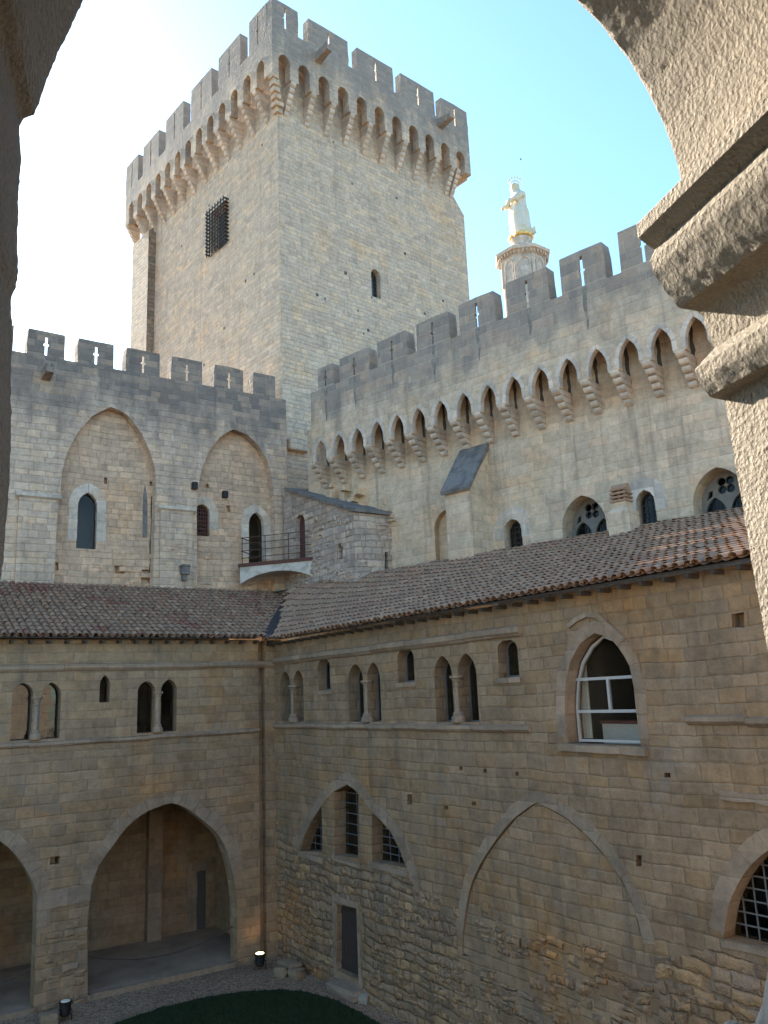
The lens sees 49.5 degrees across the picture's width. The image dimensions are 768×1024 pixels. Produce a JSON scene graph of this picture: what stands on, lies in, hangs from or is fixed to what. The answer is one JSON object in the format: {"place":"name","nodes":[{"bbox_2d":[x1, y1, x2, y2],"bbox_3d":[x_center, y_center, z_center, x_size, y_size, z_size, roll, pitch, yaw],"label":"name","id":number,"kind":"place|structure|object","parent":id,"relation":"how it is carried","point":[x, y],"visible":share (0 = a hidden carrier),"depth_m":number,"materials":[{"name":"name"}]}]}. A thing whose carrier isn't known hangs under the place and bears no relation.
{"place":"outdoors","nodes":[
{"label":"outdoors","id":0,"kind":"place"},
{"bbox_2d":[0,957,407,1023],"bbox_3d":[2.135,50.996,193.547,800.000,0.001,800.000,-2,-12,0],"label":"ground","id":1,"kind":"structure","parent":0,"point":[127,1005],"depth_m":23.84,"materials":[{"name":"grey stone"}]},
{"bbox_2d":[40,1009,60,1023],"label":"stone block","id":2,"kind":"object","parent":1,"relation":"on","point":[51,1017],"depth_m":21.94,"materials":[{"name":"stone"}]},
{"bbox_2d":[58,999,71,1019],"bbox_3d":[-8.544,13.348,22.323,0.334,0.481,0.334,-11,-15,33],"label":"floodlight","id":3,"kind":"object","parent":1,"relation":"on","point":[65,1009],"visible":0.97,"depth_m":22.24,"materials":[{"name":"metal"}]},
{"bbox_2d":[0,580,285,1021],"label":"cloister wing","id":4,"kind":"structure","parent":1,"relation":"on","point":[137,783],"depth_m":26.82,"materials":[{"name":"beige stone"}]},
{"bbox_2d":[0,967,30,983],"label":"rope barrier","id":5,"kind":"object","parent":4,"relation":"attached to","point":[15,975],"visible":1,"depth_m":23.06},
{"bbox_2d":[10,684,30,740],"bbox_3d":[-10.721,5.873,24.498,0.576,1.623,0.060,6,-15,-33],"label":"window","id":6,"kind":"structure","parent":4,"relation":"in","point":[19,684],"depth_m":24.60,"materials":[{"name":"beige stone"}]},
{"bbox_2d":[41,683,58,738],"bbox_3d":[-10.062,5.941,24.937,0.561,1.626,0.060,6,-15,-33],"label":"window","id":7,"kind":"structure","parent":4,"relation":"in","point":[49,683],"depth_m":25.04,"materials":[{"name":"beige stone"}]},
{"bbox_2d":[99,677,106,702],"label":"window","id":8,"kind":"structure","parent":4,"relation":"in","point":[103,677],"depth_m":25.97,"materials":[{"name":"beige stone"}]},
{"bbox_2d":[137,682,151,732],"bbox_3d":[-7.681,6.210,26.515,0.558,1.587,0.060,6,-15,-33],"label":"window","id":9,"kind":"structure","parent":4,"relation":"in","point":[143,682],"depth_m":26.65,"materials":[{"name":"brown wood"}]},
{"bbox_2d":[0,325,312,590],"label":"battlemented wall","id":10,"kind":"structure","parent":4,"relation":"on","point":[129,473],"depth_m":33.12,"materials":[{"name":"stone"}]},
{"bbox_2d":[83,494,95,548],"bbox_3d":[-11.441,0.360,31.932,0.735,2.206,0.060,6,-15,-33],"label":"window","id":11,"kind":"structure","parent":10,"relation":"in","point":[85,494],"depth_m":32.11,"materials":[{"name":"stone"}]},
{"bbox_2d":[197,505,207,535],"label":"window","id":12,"kind":"structure","parent":10,"relation":"in","point":[203,508],"depth_m":34.59,"materials":[{"name":"metal"}]},
{"bbox_2d":[252,513,261,561],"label":"window","id":13,"kind":"structure","parent":10,"relation":"in","point":[254,513],"depth_m":35.96,"materials":[{"name":"stone"}]},
{"bbox_2d":[125,0,470,640],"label":"tower","id":14,"kind":"structure","parent":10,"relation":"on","point":[294,216],"depth_m":43.42,"materials":[{"name":"stone"}]},
{"bbox_2d":[371,271,376,297],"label":"window","id":15,"kind":"structure","parent":14,"relation":"in","point":[371,271],"depth_m":43.44,"materials":[{"name":"beige stone"}]},
{"bbox_2d":[88,926,232,959],"bbox_3d":[-6.733,13.277,25.354,4.570,0.449,0.034,6,-15,-33],"label":"rope barrier","id":16,"kind":"object","parent":4,"relation":"attached to","point":[161,955],"visible":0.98,"depth_m":25.31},
{"bbox_2d":[163,680,173,731],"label":"window","id":17,"kind":"structure","parent":4,"relation":"in","point":[167,680],"depth_m":27.01,"materials":[{"name":"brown wood"}]},
{"bbox_2d":[196,870,205,929],"bbox_3d":[-6.685,14.171,30.433,0.340,1.979,0.030,6,-15,-33],"label":"doorway","id":18,"kind":"structure","parent":4,"relation":"in","point":[201,875],"depth_m":30.43,"materials":[{"name":"paint"}]},
{"bbox_2d":[254,952,265,969],"bbox_3d":[-3.847,13.926,25.829,0.334,0.481,0.334,6,-15,-33],"label":"floodlight","id":19,"kind":"object","parent":1,"relation":"on","point":[259,960],"visible":1,"depth_m":25.74,"materials":[{"name":"metal"}]},
{"bbox_2d":[273,966,287,978],"bbox_3d":[-3.099,13.849,25.048,0.500,0.342,0.233,-8,-14,23],"label":"stone block","id":20,"kind":"object","parent":1,"relation":"on","point":[280,971],"depth_m":24.96,"materials":[{"name":"stone"}]},
{"bbox_2d":[277,958,301,970],"bbox_3d":[-2.886,13.909,25.469,0.490,0.414,0.827,6,-15,-34],"label":"stone block","id":21,"kind":"object","parent":1,"relation":"on","point":[289,963],"depth_m":25.34,"materials":[{"name":"stone"}]},
{"bbox_2d":[287,967,304,979],"bbox_3d":[-2.612,13.810,24.918,0.410,0.300,0.447,10,-17,-44],"label":"stone block","id":22,"kind":"object","parent":1,"relation":"on","point":[296,973],"depth_m":24.81,"materials":[{"name":"stone"}]},
{"bbox_2d":[326,978,364,1003],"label":"stone block","id":23,"kind":"structure","parent":1,"relation":"on","point":[344,990],"depth_m":23.04,"materials":[{"name":"grey stone"}]},
{"bbox_2d":[358,993,368,1004],"bbox_3d":[-0.523,13.225,22.648,0.391,0.273,0.342,-11,-15,34],"label":"stone block","id":24,"kind":"object","parent":1,"relation":"on","point":[363,998],"depth_m":22.52,"materials":[{"name":"grey stone"}]},
{"bbox_2d":[0,0,767,647],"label":"window wall","id":25,"kind":"structure","parent":1,"relation":"on","point":[700,66],"depth_m":1.26,"materials":[{"name":"stone"}]},
{"bbox_2d":[724,973,767,1023],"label":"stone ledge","id":26,"kind":"object","parent":25,"relation":"on","point":[762,1017],"visible":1,"depth_m":1.05,"materials":[{"name":"grey stone"}]},
{"bbox_2d":[262,483,767,1023],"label":"cloister wing","id":27,"kind":"structure","parent":1,"relation":"on","point":[474,825],"depth_m":18.64,"materials":[{"name":"beige stone"}]},
{"bbox_2d":[289,681,290,713],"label":"window","id":28,"kind":"structure","parent":27,"relation":"in","point":[289,681],"depth_m":28.54,"materials":[{"name":"beige"}]},
{"bbox_2d":[312,822,321,849],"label":"window","id":29,"kind":"structure","parent":27,"relation":"in","point":[320,827],"depth_m":26.11,"materials":[{"name":"grey metal"}]},
{"bbox_2d":[325,660,329,689],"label":"window","id":30,"kind":"structure","parent":27,"relation":"in","point":[326,666],"depth_m":26.51,"materials":[{"name":"beige"}]},
{"bbox_2d":[283,487,394,640],"bbox_3d":[-1.788,1.799,33.554,2.290,6.709,5.720,6,-15,-33],"label":"stone annex","id":31,"kind":"object","parent":27,"relation":"on","point":[349,541],"visible":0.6,"depth_m":32.06,"materials":[{"name":"stone"}]},
{"bbox_2d":[300,516,305,557],"bbox_3d":[-3.261,1.062,34.481,0.060,1.899,0.821,6,-15,-33],"label":"door","id":32,"kind":"structure","parent":31,"relation":"in","point":[302,522],"depth_m":34.61,"materials":[{"name":"brown wood"}]},
{"bbox_2d":[332,894,361,989],"bbox_3d":[-0.968,12.206,23.762,0.264,2.248,1.518,6,-15,-33],"label":"door","id":33,"kind":"structure","parent":27,"relation":"in","point":[351,961],"depth_m":23.87,"materials":[{"name":"wood"}]},
{"bbox_2d":[345,792,357,845],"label":"window","id":34,"kind":"structure","parent":27,"relation":"in","point":[356,793],"depth_m":24.64,"materials":[{"name":"grey metal"}]},
{"bbox_2d":[358,670,361,720],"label":"window","id":35,"kind":"structure","parent":27,"relation":"in","point":[359,678],"depth_m":24.94,"materials":[{"name":"beige"}]},
{"bbox_2d":[377,671,381,720],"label":"window","id":36,"kind":"structure","parent":27,"relation":"in","point":[378,682],"depth_m":24.09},
{"bbox_2d":[382,827,401,862],"bbox_3d":[0.395,8.907,22.681,0.940,1.266,1.370,-2,-12,0],"label":"window","id":37,"kind":"structure","parent":27,"relation":"in","point":[389,836],"depth_m":22.93,"materials":[{"name":"grey metal"}]},
{"bbox_2d":[405,650,414,681],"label":"window","id":38,"kind":"structure","parent":27,"relation":"in","point":[407,655],"depth_m":22.90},
{"bbox_2d":[445,662,451,720],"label":"window","id":39,"kind":"structure","parent":27,"relation":"in","point":[446,670],"depth_m":21.51,"materials":[{"name":"glass"}]},
{"bbox_2d":[468,659,478,721],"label":"window","id":40,"kind":"structure","parent":27,"relation":"in","point":[470,665],"depth_m":20.74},
{"bbox_2d":[506,641,519,677],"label":"window","id":41,"kind":"structure","parent":27,"relation":"in","point":[510,643],"depth_m":19.57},
{"bbox_2d":[581,665,592,737],"bbox_3d":[4.232,3.687,18.058,0.080,2.350,0.504,6,-15,-33],"label":"curtain","id":42,"kind":"object","parent":27,"relation":"hanging from","point":[587,722],"visible":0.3,"depth_m":17.80,"materials":[{"name":"white fabric"}]},
{"bbox_2d":[576,636,639,742],"bbox_3d":[4.582,3.616,17.086,0.064,2.140,1.780,6,-15,-33],"label":"window","id":43,"kind":"structure","parent":27,"relation":"in","point":[589,652],"depth_m":17.30,"materials":[{"name":"white paint"}]},
{"bbox_2d":[600,719,639,743],"bbox_3d":[5.484,4.787,16.738,0.520,1.190,2.390,6,-15,-33],"label":"cabinet","id":44,"kind":"object","parent":27,"relation":"on","point":[620,729],"visible":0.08,"depth_m":17.25,"materials":[{"name":"white paint"}]},
{"bbox_2d":[736,861,767,940],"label":"window","id":45,"kind":"structure","parent":27,"relation":"in","point":[763,865],"depth_m":14.08,"materials":[{"name":"grey metal"}]},
{"bbox_2d":[307,223,751,621],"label":"battlemented wall","id":46,"kind":"structure","parent":1,"relation":"on","point":[547,414],"depth_m":27.80,"materials":[{"name":"stone"}]},
{"bbox_2d":[510,522,522,546],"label":"window","id":47,"kind":"structure","parent":46,"relation":"in","point":[514,524],"depth_m":28.39,"materials":[{"name":"metal"}]},
{"bbox_2d":[572,498,605,535],"bbox_3d":[6.827,1.074,26.771,1.550,3.094,0.160,-13,-16,40],"label":"tracery window","id":48,"kind":"structure","parent":46,"relation":"in","point":[593,523],"depth_m":27.07,"materials":[{"name":"stone"}]},
{"bbox_2d":[642,494,656,523],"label":"window","id":49,"kind":"structure","parent":46,"relation":"in","point":[651,495],"depth_m":25.31,"materials":[{"name":"metal"}]},
{"bbox_2d":[702,471,741,513],"bbox_3d":[10.022,0.325,23.986,1.550,3.094,0.160,-13,-16,40],"label":"tracery window","id":50,"kind":"structure","parent":46,"relation":"in","point":[728,498],"depth_m":24.27,"materials":[{"name":"stone"}]},
{"bbox_2d":[114,987,380,1023],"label":"lawn","id":51,"kind":"structure","parent":0,"point":[281,1006],"depth_m":22.18,"materials":[{"name":"green plant"}]},
{"bbox_2d":[11,0,680,369],"label":"sky","id":52,"kind":"structure","parent":0,"point":[541,83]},
{"bbox_2d":[496,234,549,316],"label":"bell tower","id":53,"kind":"structure","parent":0,"point":[522,255],"depth_m":75.54,"materials":[{"name":"stone"}]},
{"bbox_2d":[501,158,535,243],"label":"statue","id":54,"kind":"object","parent":53,"relation":"on","point":[519,217],"visible":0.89,"depth_m":77.66,"materials":[{"name":"metal"}]}
]}

